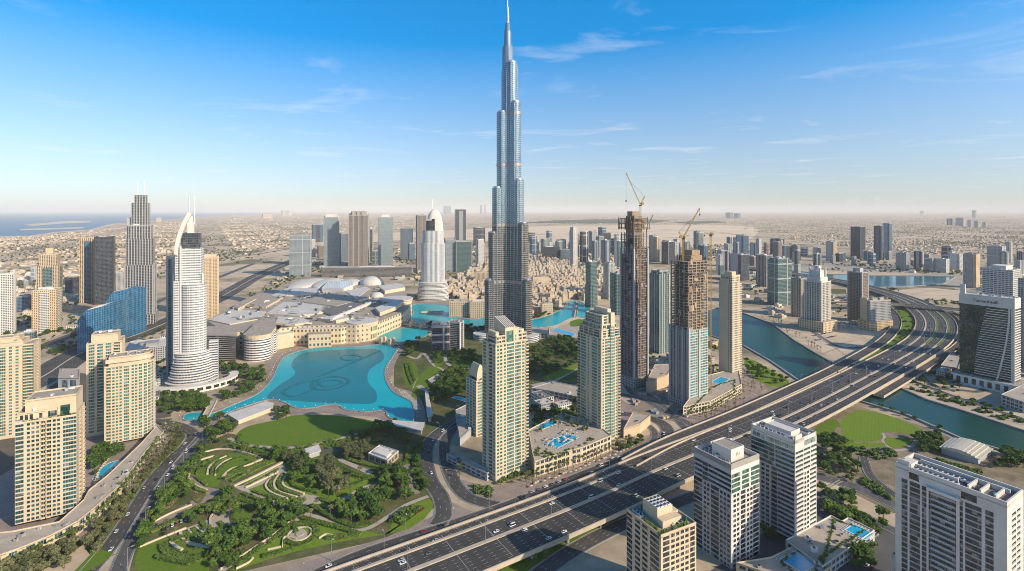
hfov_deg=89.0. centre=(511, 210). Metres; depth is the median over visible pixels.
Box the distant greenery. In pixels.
[0,219,1023,304]
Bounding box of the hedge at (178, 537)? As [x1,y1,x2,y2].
[169,532,196,542]
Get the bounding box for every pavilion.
[227,401,273,423]
[368,445,398,464]
[939,438,992,464]
[941,352,958,369]
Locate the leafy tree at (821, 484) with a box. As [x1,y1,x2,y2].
[817,481,826,488]
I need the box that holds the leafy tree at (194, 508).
[190,505,199,510]
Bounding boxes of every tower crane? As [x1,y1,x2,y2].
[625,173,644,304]
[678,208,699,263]
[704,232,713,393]
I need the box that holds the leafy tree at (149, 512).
[145,509,154,516]
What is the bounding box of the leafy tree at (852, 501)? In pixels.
[847,498,857,503]
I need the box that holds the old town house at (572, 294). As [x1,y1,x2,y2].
[567,290,576,298]
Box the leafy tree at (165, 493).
[160,491,169,496]
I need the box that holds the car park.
[164,510,206,529]
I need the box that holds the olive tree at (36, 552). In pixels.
[24,548,42,557]
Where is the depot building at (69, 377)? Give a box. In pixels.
[58,368,79,387]
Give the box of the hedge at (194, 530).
[190,527,202,537]
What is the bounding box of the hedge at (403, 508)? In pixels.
[389,506,407,522]
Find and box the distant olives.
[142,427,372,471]
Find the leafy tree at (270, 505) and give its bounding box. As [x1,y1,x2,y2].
[265,503,272,509]
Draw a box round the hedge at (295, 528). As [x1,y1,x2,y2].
[292,520,311,532]
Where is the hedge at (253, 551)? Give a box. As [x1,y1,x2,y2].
[233,542,264,566]
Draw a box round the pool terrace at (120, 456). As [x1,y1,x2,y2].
[92,451,131,486]
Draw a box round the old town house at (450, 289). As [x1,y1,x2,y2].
[448,286,452,294]
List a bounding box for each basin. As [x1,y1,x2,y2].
[267,349,383,403]
[379,328,428,341]
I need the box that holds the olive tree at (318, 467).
[313,464,324,471]
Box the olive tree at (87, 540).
[82,537,93,544]
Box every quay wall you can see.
[182,344,414,421]
[409,304,479,327]
[532,300,590,326]
[704,307,1023,431]
[710,335,1013,452]
[792,270,955,287]
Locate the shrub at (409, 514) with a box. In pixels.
[404,512,412,517]
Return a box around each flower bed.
[165,496,178,508]
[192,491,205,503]
[369,482,376,490]
[415,505,424,513]
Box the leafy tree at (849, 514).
[837,511,854,518]
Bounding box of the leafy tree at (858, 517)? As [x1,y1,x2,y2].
[853,515,865,522]
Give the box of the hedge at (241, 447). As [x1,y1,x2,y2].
[230,443,270,452]
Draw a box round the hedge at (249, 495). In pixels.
[241,491,261,499]
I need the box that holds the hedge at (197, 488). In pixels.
[191,480,207,493]
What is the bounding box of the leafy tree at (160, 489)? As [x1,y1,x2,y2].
[155,486,163,493]
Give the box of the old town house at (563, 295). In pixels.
[560,292,567,300]
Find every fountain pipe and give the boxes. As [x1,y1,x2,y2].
[282,380,319,396]
[310,376,349,390]
[319,350,379,376]
[319,380,341,386]
[340,355,361,360]
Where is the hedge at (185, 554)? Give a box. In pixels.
[163,544,197,555]
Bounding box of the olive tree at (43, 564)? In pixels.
[38,560,51,570]
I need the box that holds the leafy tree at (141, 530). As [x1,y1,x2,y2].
[133,526,148,536]
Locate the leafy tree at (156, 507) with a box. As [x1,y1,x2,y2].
[152,503,162,511]
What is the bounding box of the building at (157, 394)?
[155,390,162,404]
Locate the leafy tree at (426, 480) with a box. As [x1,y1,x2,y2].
[422,477,430,482]
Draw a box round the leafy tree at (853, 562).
[849,558,858,564]
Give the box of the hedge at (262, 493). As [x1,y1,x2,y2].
[252,489,281,499]
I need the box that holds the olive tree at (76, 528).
[67,526,79,536]
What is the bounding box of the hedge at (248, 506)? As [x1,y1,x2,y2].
[232,502,253,509]
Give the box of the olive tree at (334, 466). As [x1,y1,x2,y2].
[330,464,340,472]
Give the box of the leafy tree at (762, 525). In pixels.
[759,522,766,531]
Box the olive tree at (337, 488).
[331,484,343,493]
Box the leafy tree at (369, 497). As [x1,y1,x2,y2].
[360,492,376,506]
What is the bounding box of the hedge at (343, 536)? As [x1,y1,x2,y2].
[325,532,357,539]
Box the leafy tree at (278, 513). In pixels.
[272,511,282,517]
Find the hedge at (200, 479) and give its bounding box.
[194,474,207,485]
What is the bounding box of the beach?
[0,214,255,236]
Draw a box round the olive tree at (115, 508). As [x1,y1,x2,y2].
[108,505,118,514]
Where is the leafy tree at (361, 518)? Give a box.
[357,515,364,522]
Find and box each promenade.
[198,341,426,427]
[539,319,582,338]
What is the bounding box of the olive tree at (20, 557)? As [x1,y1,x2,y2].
[13,551,26,562]
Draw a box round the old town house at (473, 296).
[468,291,479,300]
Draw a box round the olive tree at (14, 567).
[6,563,19,570]
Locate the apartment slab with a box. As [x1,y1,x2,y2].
[895,452,1022,570]
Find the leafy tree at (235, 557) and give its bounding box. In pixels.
[232,553,239,562]
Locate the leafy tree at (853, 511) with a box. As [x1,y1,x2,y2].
[850,508,863,515]
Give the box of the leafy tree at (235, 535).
[222,533,237,542]
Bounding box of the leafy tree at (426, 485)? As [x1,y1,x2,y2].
[422,483,429,489]
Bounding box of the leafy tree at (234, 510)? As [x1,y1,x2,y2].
[231,508,238,514]
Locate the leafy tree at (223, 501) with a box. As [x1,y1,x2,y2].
[218,498,227,505]
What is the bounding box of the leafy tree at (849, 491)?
[842,488,856,494]
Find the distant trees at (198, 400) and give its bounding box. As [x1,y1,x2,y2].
[1,237,1023,476]
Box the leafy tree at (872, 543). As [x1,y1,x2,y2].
[863,539,878,548]
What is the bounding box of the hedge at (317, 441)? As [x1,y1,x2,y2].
[296,436,340,447]
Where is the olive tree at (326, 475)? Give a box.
[319,471,332,480]
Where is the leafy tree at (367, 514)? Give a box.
[363,511,370,519]
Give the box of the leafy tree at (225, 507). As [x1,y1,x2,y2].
[220,504,230,514]
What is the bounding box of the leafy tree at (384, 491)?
[379,487,392,500]
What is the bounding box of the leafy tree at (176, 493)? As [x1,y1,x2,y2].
[173,491,181,498]
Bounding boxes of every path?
[153,476,218,526]
[159,518,213,539]
[202,508,256,534]
[218,515,302,570]
[227,433,357,448]
[235,464,320,505]
[278,502,472,570]
[290,528,306,539]
[304,495,428,531]
[337,458,372,473]
[400,391,420,409]
[403,464,419,493]
[407,353,443,370]
[416,385,431,391]
[444,354,470,368]
[531,368,576,385]
[820,438,917,450]
[859,402,993,451]
[881,433,913,447]
[906,384,1023,425]
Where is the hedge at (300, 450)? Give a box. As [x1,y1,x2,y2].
[289,442,335,453]
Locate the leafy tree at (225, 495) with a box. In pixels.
[222,493,230,498]
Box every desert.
[37,312,78,339]
[316,225,757,245]
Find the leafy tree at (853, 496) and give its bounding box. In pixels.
[844,494,856,503]
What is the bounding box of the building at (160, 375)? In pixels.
[155,372,163,380]
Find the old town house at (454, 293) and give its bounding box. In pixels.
[452,289,460,298]
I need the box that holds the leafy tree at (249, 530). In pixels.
[242,526,256,535]
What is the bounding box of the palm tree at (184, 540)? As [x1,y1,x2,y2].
[181,538,189,552]
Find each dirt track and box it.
[827,466,852,485]
[829,465,856,487]
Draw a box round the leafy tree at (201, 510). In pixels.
[198,507,205,514]
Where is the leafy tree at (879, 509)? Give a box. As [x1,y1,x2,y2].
[874,505,890,516]
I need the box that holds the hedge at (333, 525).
[299,515,361,536]
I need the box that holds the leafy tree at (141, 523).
[137,520,148,528]
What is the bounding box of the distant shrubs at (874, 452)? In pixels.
[143,298,1023,467]
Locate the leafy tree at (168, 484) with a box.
[163,482,172,487]
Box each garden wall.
[138,527,185,547]
[155,503,191,521]
[169,541,182,550]
[178,531,209,547]
[188,455,213,477]
[200,448,260,457]
[206,455,225,474]
[209,510,219,523]
[215,458,231,475]
[220,520,291,569]
[221,458,262,476]
[233,461,282,486]
[236,557,253,569]
[245,471,278,487]
[265,478,287,498]
[268,546,280,550]
[273,473,297,497]
[282,474,304,494]
[282,536,296,546]
[318,533,332,538]
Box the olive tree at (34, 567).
[22,563,39,570]
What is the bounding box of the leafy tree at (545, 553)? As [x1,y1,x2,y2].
[542,548,549,558]
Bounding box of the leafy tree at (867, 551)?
[860,548,871,556]
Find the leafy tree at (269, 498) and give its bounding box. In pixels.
[264,493,275,504]
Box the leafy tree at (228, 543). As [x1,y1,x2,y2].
[220,537,238,552]
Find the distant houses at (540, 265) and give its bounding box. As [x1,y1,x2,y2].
[455,251,625,278]
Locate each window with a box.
[9,340,39,434]
[15,436,23,440]
[15,445,23,449]
[15,449,23,453]
[15,458,23,462]
[15,462,23,466]
[15,471,23,475]
[15,475,23,479]
[15,484,23,488]
[15,488,23,492]
[15,493,23,497]
[15,501,23,505]
[15,506,23,510]
[15,510,23,514]
[15,519,23,523]
[27,407,82,520]
[48,410,56,416]
[61,380,66,387]
[63,416,75,419]
[63,420,75,424]
[63,424,75,428]
[63,428,75,432]
[63,432,75,436]
[63,436,75,440]
[63,440,75,445]
[63,445,75,449]
[63,449,75,453]
[63,453,75,457]
[63,457,75,462]
[63,461,75,466]
[63,465,75,470]
[63,470,75,474]
[63,474,75,478]
[63,478,75,483]
[63,482,75,487]
[63,486,75,491]
[63,491,75,495]
[63,495,75,499]
[63,499,75,504]
[63,503,75,508]
[70,380,75,386]
[88,338,124,432]
[112,361,152,442]
[167,376,238,393]
[478,406,479,435]
[483,337,527,475]
[578,313,619,435]
[650,530,658,539]
[650,534,658,544]
[650,540,658,550]
[650,545,658,555]
[650,551,658,561]
[650,556,658,566]
[650,562,658,570]
[663,556,669,562]
[663,562,669,568]
[694,457,751,567]
[708,464,730,476]
[708,468,730,481]
[708,473,730,486]
[708,478,730,491]
[711,484,718,491]
[711,489,718,496]
[711,494,718,501]
[711,513,718,520]
[711,528,718,535]
[711,537,718,545]
[711,552,718,559]
[731,472,739,478]
[731,477,739,483]
[731,482,739,488]
[731,487,739,493]
[751,435,773,447]
[751,440,773,451]
[751,444,773,456]
[751,448,773,460]
[751,464,758,470]
[751,469,758,475]
[759,444,815,528]
[759,456,773,465]
[776,445,793,453]
[776,450,793,458]
[776,454,793,463]
[776,459,793,467]
[776,463,793,472]
[778,469,793,477]
[778,473,793,481]
[778,478,793,486]
[778,482,793,491]
[778,487,793,495]
[778,492,793,500]
[778,496,793,505]
[778,501,793,509]
[778,505,793,514]
[778,510,793,519]
[778,514,793,523]
[778,519,793,528]
[778,523,793,532]
[804,436,815,445]
[902,483,1018,570]
[909,472,918,481]
[910,481,919,488]
[910,486,919,493]
[910,492,919,499]
[910,497,919,504]
[910,503,919,509]
[910,508,919,515]
[910,513,919,520]
[910,519,919,526]
[910,524,919,531]
[910,529,919,536]
[910,535,919,542]
[910,540,919,547]
[910,545,919,553]
[910,551,919,558]
[910,556,919,564]
[910,561,919,569]
[931,495,945,502]
[931,500,945,507]
[931,506,945,513]
[931,511,945,519]
[931,517,945,524]
[931,522,945,530]
[931,528,945,535]
[931,533,945,541]
[931,539,945,547]
[931,544,945,552]
[931,550,945,558]
[931,555,945,564]
[931,561,945,569]
[961,491,976,503]
[965,502,980,511]
[965,508,980,517]
[965,514,980,523]
[965,519,980,529]
[965,525,980,535]
[965,531,980,541]
[965,537,980,547]
[965,542,980,552]
[965,548,980,558]
[965,554,980,564]
[965,560,980,570]
[965,566,975,570]
[985,510,993,516]
[985,516,993,522]
[985,521,993,528]
[985,527,993,534]
[985,533,993,540]
[985,539,993,546]
[985,545,993,552]
[985,551,993,558]
[985,557,993,564]
[985,563,993,570]
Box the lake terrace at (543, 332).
[532,327,549,337]
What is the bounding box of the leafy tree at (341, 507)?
[337,503,347,513]
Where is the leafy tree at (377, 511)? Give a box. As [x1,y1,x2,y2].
[370,506,385,519]
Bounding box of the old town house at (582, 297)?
[579,290,584,300]
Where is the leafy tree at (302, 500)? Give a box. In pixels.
[299,496,305,504]
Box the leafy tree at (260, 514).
[258,510,263,518]
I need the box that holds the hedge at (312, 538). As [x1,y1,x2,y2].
[283,534,316,545]
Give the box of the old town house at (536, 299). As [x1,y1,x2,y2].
[532,296,538,302]
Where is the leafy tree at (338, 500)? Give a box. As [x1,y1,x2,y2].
[334,497,344,506]
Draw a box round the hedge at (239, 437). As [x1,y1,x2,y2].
[236,434,247,443]
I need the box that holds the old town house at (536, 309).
[532,303,539,312]
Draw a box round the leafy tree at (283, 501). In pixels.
[273,497,289,507]
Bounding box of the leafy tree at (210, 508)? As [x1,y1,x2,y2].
[204,504,213,514]
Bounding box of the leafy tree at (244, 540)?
[238,534,251,549]
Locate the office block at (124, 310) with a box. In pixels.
[77,286,145,353]
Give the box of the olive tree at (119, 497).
[114,494,125,502]
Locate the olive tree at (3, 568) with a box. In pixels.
[0,565,8,570]
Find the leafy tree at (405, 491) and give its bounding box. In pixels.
[399,487,411,499]
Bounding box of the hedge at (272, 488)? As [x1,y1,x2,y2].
[268,474,292,498]
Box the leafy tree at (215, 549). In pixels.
[210,544,222,554]
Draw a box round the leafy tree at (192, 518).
[188,514,196,523]
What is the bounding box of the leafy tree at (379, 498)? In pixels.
[374,494,385,502]
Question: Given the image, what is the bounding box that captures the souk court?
[394,295,533,332]
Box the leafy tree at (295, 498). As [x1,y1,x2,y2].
[291,497,300,500]
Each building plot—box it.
[0,373,170,475]
[0,424,169,570]
[630,373,683,421]
[711,497,894,570]
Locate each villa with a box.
[18,288,27,292]
[22,309,31,315]
[63,296,69,300]
[63,304,72,309]
[754,297,763,301]
[767,310,775,315]
[774,303,783,307]
[774,313,786,318]
[775,309,786,314]
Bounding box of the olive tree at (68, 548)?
[62,543,76,555]
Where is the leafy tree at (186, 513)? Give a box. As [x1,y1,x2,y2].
[181,510,192,520]
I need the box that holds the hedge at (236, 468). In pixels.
[227,461,253,473]
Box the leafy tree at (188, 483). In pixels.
[181,479,194,489]
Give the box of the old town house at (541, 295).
[539,293,548,299]
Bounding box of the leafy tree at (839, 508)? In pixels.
[834,505,848,518]
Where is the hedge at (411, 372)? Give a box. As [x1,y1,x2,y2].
[408,362,416,381]
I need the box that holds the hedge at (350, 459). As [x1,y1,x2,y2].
[338,454,379,468]
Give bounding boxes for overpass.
[831,301,958,310]
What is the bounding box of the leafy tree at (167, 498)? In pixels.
[161,495,173,505]
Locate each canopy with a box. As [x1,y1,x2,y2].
[304,444,320,457]
[392,420,424,434]
[425,391,432,421]
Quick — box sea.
[0,212,340,235]
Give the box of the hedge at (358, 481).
[346,478,367,486]
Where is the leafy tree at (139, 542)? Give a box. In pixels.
[134,538,144,548]
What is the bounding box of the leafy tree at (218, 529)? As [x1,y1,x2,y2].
[212,526,222,533]
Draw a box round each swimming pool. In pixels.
[92,460,121,481]
[451,396,465,401]
[537,421,557,429]
[545,434,578,447]
[552,328,575,336]
[712,377,729,384]
[779,550,814,570]
[844,523,874,540]
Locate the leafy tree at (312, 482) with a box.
[309,480,316,486]
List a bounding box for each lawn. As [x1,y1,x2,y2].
[135,526,208,570]
[192,453,260,486]
[232,499,432,569]
[232,507,253,518]
[236,415,376,445]
[243,458,374,507]
[402,361,417,387]
[411,367,441,398]
[432,353,443,366]
[447,352,476,365]
[543,364,577,380]
[570,319,582,326]
[744,359,788,386]
[814,419,853,447]
[831,289,846,293]
[840,410,920,441]
[846,443,885,447]
[884,438,912,447]
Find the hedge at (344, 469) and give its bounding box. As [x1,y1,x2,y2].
[333,458,376,481]
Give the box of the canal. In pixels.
[672,308,1023,449]
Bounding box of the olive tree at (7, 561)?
[0,555,14,566]
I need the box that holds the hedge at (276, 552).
[262,545,292,557]
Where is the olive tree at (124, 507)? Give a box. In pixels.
[120,503,128,511]
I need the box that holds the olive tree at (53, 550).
[43,544,60,556]
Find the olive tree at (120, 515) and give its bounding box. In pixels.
[116,513,124,519]
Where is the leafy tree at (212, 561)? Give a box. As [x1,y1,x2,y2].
[208,557,217,567]
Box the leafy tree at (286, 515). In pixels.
[281,511,292,520]
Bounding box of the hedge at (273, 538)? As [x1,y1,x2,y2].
[268,529,281,543]
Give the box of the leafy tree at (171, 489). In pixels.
[163,487,175,494]
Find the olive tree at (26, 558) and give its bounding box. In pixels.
[18,554,36,565]
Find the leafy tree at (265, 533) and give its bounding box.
[258,528,275,540]
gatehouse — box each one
[446,451,490,480]
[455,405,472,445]
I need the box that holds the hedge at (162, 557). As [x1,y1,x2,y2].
[154,553,191,565]
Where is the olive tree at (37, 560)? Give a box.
[32,557,44,563]
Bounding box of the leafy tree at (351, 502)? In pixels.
[346,499,356,507]
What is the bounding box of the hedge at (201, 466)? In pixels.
[195,459,207,473]
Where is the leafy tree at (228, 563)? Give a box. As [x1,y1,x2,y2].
[224,560,233,566]
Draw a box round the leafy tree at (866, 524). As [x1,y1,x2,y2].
[857,520,869,526]
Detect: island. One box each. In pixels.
[20,227,82,229]
[27,221,89,225]
[346,213,454,213]
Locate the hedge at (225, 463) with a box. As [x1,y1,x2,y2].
[215,456,243,473]
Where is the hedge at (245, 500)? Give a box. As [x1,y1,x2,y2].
[234,494,265,510]
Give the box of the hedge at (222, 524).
[217,519,252,528]
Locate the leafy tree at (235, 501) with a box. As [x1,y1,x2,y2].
[227,498,239,506]
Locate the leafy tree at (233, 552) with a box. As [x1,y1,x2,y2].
[228,549,238,555]
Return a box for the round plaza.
[287,526,311,540]
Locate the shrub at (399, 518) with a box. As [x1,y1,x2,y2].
[397,516,404,521]
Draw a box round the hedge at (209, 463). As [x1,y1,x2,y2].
[205,453,228,466]
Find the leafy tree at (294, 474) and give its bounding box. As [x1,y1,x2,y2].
[290,470,300,479]
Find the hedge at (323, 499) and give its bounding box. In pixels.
[317,496,338,509]
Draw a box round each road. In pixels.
[8,232,307,269]
[41,227,323,387]
[41,263,256,348]
[79,418,199,570]
[109,419,233,570]
[227,249,286,257]
[282,449,340,459]
[311,411,674,570]
[420,418,456,525]
[438,385,577,509]
[529,446,824,570]
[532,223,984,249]
[615,424,658,460]
[620,393,694,425]
[623,385,687,428]
[809,330,899,348]
[817,473,1023,552]
[817,491,894,533]
[858,455,894,496]
[913,380,1023,418]
[919,351,988,392]
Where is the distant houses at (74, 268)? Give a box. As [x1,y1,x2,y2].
[0,215,1023,271]
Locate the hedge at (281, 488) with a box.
[277,472,301,496]
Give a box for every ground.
[0,212,1023,570]
[36,540,81,570]
[84,434,184,553]
[129,428,433,570]
[394,333,577,440]
[810,405,1023,518]
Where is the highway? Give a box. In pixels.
[323,267,957,570]
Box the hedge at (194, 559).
[158,541,205,562]
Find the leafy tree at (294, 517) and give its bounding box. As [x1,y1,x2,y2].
[290,514,296,521]
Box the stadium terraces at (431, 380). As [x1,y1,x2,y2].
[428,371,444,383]
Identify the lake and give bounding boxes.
[184,345,413,420]
[410,304,484,326]
[532,301,589,326]
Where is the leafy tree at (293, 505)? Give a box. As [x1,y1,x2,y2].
[287,500,301,513]
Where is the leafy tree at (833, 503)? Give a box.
[827,499,836,506]
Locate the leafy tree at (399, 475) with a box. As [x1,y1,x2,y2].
[395,471,408,483]
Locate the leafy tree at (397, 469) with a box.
[393,465,402,475]
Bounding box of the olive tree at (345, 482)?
[338,478,350,488]
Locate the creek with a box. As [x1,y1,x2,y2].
[792,271,952,286]
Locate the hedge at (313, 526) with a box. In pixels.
[278,520,319,537]
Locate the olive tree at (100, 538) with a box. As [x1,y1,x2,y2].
[97,536,105,540]
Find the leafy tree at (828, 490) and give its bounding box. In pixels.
[824,487,835,496]
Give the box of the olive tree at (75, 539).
[63,536,80,543]
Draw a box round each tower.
[0,270,15,334]
[0,333,40,439]
[15,385,85,524]
[16,294,31,311]
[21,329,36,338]
[24,279,28,287]
[30,266,35,280]
[32,286,61,333]
[36,248,62,310]
[65,276,78,293]
[79,236,93,302]
[86,329,124,436]
[94,236,115,304]
[104,348,155,443]
[116,271,123,290]
[124,181,157,323]
[155,196,238,394]
[166,256,174,375]
[204,253,218,317]
[262,214,271,217]
[281,210,291,215]
[289,234,311,276]
[312,224,322,241]
[312,238,315,256]
[317,245,323,257]
[324,214,338,265]
[339,233,347,261]
[348,211,368,265]
[369,227,373,261]
[372,250,377,263]
[378,214,392,265]
[400,227,412,258]
[408,243,414,259]
[416,215,426,270]
[417,199,448,300]
[431,321,449,349]
[444,206,450,213]
[444,238,454,271]
[447,319,463,348]
[449,299,468,316]
[455,209,465,239]
[455,241,471,271]
[466,361,481,436]
[470,299,484,317]
[473,0,538,342]
[473,227,484,244]
[475,271,487,283]
[476,238,483,265]
[482,315,528,481]
[528,232,534,241]
[529,236,536,253]
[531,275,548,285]
[537,241,540,252]
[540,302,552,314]
[541,238,549,253]
[542,246,559,257]
[546,231,551,241]
[555,241,563,248]
[559,239,565,248]
[560,249,569,259]
[570,226,577,267]
[577,305,620,439]
[580,231,587,262]
[585,260,597,307]
[588,231,596,253]
[592,240,597,262]
[596,235,603,258]
[598,227,605,235]
[601,239,609,262]
[602,232,610,252]
[603,261,614,299]
[610,271,619,314]
[611,238,613,254]
[614,234,620,239]
[614,239,623,266]
[618,211,652,388]
[627,494,695,570]
[649,234,657,256]
[649,269,668,353]
[651,236,661,261]
[661,241,674,264]
[668,249,708,406]
[673,239,679,253]
[675,242,678,259]
[682,241,689,254]
[683,235,689,240]
[693,230,699,248]
[694,437,758,568]
[696,232,703,249]
[698,244,707,264]
[716,253,722,272]
[717,249,726,265]
[718,264,723,274]
[719,271,741,377]
[724,243,731,252]
[725,250,729,270]
[726,212,732,218]
[727,236,731,243]
[729,252,748,280]
[733,242,739,252]
[734,213,739,218]
[736,235,748,253]
[749,255,755,265]
[750,242,755,255]
[751,416,816,537]
[756,238,761,253]
[756,253,772,286]
[764,242,768,253]
[767,256,791,305]
[770,238,783,254]
[773,244,791,259]
[774,241,781,256]
[791,276,806,316]
[792,244,800,259]
[794,249,799,263]
[794,263,800,272]
[798,265,836,332]
[801,247,807,255]
[813,248,820,252]
[813,253,821,265]
[826,240,836,260]
[830,255,835,262]
[836,252,842,261]
[847,267,868,320]
[850,226,865,258]
[851,256,856,264]
[857,296,892,330]
[863,250,871,260]
[867,251,871,263]
[869,252,875,265]
[874,225,883,259]
[883,223,891,257]
[886,251,891,259]
[896,252,909,270]
[914,250,923,268]
[924,253,931,257]
[924,258,933,271]
[934,258,949,272]
[941,245,953,257]
[947,218,953,224]
[949,253,962,270]
[951,284,1023,392]
[955,218,965,225]
[963,252,979,287]
[967,220,971,226]
[972,210,975,217]
[974,220,978,226]
[982,264,1021,296]
[987,245,1005,266]
[1000,251,1008,264]
[1005,241,1012,262]
[1015,260,1023,273]
[1016,250,1023,259]
[1018,275,1023,366]
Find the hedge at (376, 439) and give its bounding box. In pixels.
[354,436,384,443]
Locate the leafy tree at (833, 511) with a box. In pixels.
[828,507,837,514]
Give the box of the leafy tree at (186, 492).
[182,489,190,497]
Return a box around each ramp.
[621,296,901,466]
[872,310,958,397]
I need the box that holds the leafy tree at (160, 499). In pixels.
[156,496,165,503]
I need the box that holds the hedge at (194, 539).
[183,530,209,544]
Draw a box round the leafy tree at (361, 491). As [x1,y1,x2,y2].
[355,486,369,498]
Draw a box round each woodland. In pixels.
[527,219,669,223]
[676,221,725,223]
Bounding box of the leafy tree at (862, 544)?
[856,539,870,549]
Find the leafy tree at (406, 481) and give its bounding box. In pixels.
[400,476,411,485]
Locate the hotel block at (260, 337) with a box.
[207,318,280,361]
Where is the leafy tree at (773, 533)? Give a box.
[770,530,777,538]
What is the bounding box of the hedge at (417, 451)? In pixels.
[415,448,423,485]
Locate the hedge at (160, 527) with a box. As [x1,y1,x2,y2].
[150,516,185,532]
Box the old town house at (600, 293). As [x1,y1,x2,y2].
[598,289,602,297]
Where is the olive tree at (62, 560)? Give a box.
[56,556,72,568]
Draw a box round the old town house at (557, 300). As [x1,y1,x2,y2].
[552,295,561,306]
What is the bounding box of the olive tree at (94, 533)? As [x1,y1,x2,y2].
[89,530,99,536]
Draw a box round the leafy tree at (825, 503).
[820,498,832,512]
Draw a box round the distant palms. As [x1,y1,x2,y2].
[732,316,820,395]
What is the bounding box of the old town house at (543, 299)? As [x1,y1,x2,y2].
[541,297,552,301]
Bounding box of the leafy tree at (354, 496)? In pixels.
[349,494,358,501]
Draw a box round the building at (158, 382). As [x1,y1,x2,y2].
[155,378,160,385]
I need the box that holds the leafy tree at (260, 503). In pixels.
[254,498,266,511]
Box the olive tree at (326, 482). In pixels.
[321,478,334,486]
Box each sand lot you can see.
[749,262,985,290]
[807,332,869,358]
[849,325,886,339]
[892,288,959,302]
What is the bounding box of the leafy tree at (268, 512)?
[263,508,274,515]
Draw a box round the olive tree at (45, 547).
[40,544,55,556]
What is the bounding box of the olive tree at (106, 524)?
[101,522,110,527]
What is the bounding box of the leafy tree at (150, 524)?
[144,522,154,529]
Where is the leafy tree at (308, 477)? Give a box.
[303,473,315,483]
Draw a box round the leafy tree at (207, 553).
[204,550,211,558]
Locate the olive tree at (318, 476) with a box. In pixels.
[315,472,323,482]
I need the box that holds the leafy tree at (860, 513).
[856,511,867,516]
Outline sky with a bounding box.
[0,0,1023,211]
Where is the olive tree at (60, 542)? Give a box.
[57,537,66,545]
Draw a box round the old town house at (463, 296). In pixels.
[459,292,467,298]
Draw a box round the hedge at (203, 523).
[200,520,213,529]
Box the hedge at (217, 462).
[210,456,228,473]
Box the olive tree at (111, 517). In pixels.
[107,514,117,522]
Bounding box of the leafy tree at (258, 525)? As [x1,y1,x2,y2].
[253,520,261,531]
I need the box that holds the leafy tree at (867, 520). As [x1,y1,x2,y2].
[862,517,871,524]
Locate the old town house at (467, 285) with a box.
[465,283,472,290]
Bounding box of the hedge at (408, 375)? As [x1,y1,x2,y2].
[405,363,413,384]
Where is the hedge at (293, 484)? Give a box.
[287,477,321,491]
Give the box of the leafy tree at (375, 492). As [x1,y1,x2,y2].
[372,489,379,494]
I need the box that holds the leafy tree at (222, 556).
[216,551,228,563]
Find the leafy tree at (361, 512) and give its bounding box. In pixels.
[356,509,365,516]
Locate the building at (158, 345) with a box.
[125,338,165,360]
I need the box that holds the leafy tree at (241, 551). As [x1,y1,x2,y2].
[236,548,243,554]
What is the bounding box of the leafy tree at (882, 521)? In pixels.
[878,516,888,527]
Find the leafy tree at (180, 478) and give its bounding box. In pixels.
[173,475,185,481]
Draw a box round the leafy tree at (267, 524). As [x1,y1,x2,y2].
[260,518,277,530]
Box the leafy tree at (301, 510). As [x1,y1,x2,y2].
[295,505,308,516]
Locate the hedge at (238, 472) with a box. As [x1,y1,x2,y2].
[222,457,281,479]
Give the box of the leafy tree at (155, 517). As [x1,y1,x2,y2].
[150,513,159,521]
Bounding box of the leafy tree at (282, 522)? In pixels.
[277,518,287,526]
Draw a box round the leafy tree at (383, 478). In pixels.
[378,473,391,482]
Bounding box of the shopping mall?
[207,276,412,349]
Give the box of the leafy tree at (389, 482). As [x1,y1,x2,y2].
[385,480,392,485]
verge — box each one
[75,549,114,570]
[497,514,626,570]
[850,310,914,366]
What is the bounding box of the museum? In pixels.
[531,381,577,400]
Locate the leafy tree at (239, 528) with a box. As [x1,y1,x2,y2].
[228,522,247,537]
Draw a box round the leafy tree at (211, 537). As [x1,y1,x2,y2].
[201,529,222,549]
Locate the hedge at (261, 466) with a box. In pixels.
[247,460,275,474]
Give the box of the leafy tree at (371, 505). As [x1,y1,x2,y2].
[366,501,379,510]
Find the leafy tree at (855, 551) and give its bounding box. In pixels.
[846,540,865,558]
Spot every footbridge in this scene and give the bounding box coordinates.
[203,400,216,417]
[373,336,400,345]
[403,320,431,328]
[421,311,443,313]
[574,301,578,316]
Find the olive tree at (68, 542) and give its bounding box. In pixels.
[61,539,76,553]
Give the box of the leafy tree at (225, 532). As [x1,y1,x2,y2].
[222,527,231,534]
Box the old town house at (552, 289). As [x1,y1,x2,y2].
[547,287,554,292]
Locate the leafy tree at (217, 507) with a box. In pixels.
[212,503,222,514]
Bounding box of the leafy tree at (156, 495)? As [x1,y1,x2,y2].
[154,492,162,497]
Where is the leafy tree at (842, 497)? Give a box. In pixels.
[835,493,849,503]
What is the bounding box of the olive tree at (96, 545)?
[91,541,102,551]
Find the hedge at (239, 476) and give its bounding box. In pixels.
[229,459,273,481]
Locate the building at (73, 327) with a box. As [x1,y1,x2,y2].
[65,324,76,330]
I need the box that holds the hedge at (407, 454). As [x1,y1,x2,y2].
[404,444,411,464]
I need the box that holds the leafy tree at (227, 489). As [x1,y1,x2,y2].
[222,485,235,497]
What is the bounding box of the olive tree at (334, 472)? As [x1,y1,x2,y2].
[329,469,337,480]
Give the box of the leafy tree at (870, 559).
[862,555,877,565]
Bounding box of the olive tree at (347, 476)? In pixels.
[338,474,349,480]
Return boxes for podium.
[0,425,163,566]
[528,412,610,476]
[683,371,741,414]
[736,546,831,570]
[786,515,874,570]
[891,551,894,570]
[1001,384,1023,412]
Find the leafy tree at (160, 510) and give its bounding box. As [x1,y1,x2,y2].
[154,507,165,516]
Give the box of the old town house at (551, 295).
[548,291,559,299]
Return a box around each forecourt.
[341,482,376,499]
[461,432,659,501]
[538,384,631,437]
[681,372,765,423]
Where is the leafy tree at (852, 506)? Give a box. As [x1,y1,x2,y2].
[846,504,857,508]

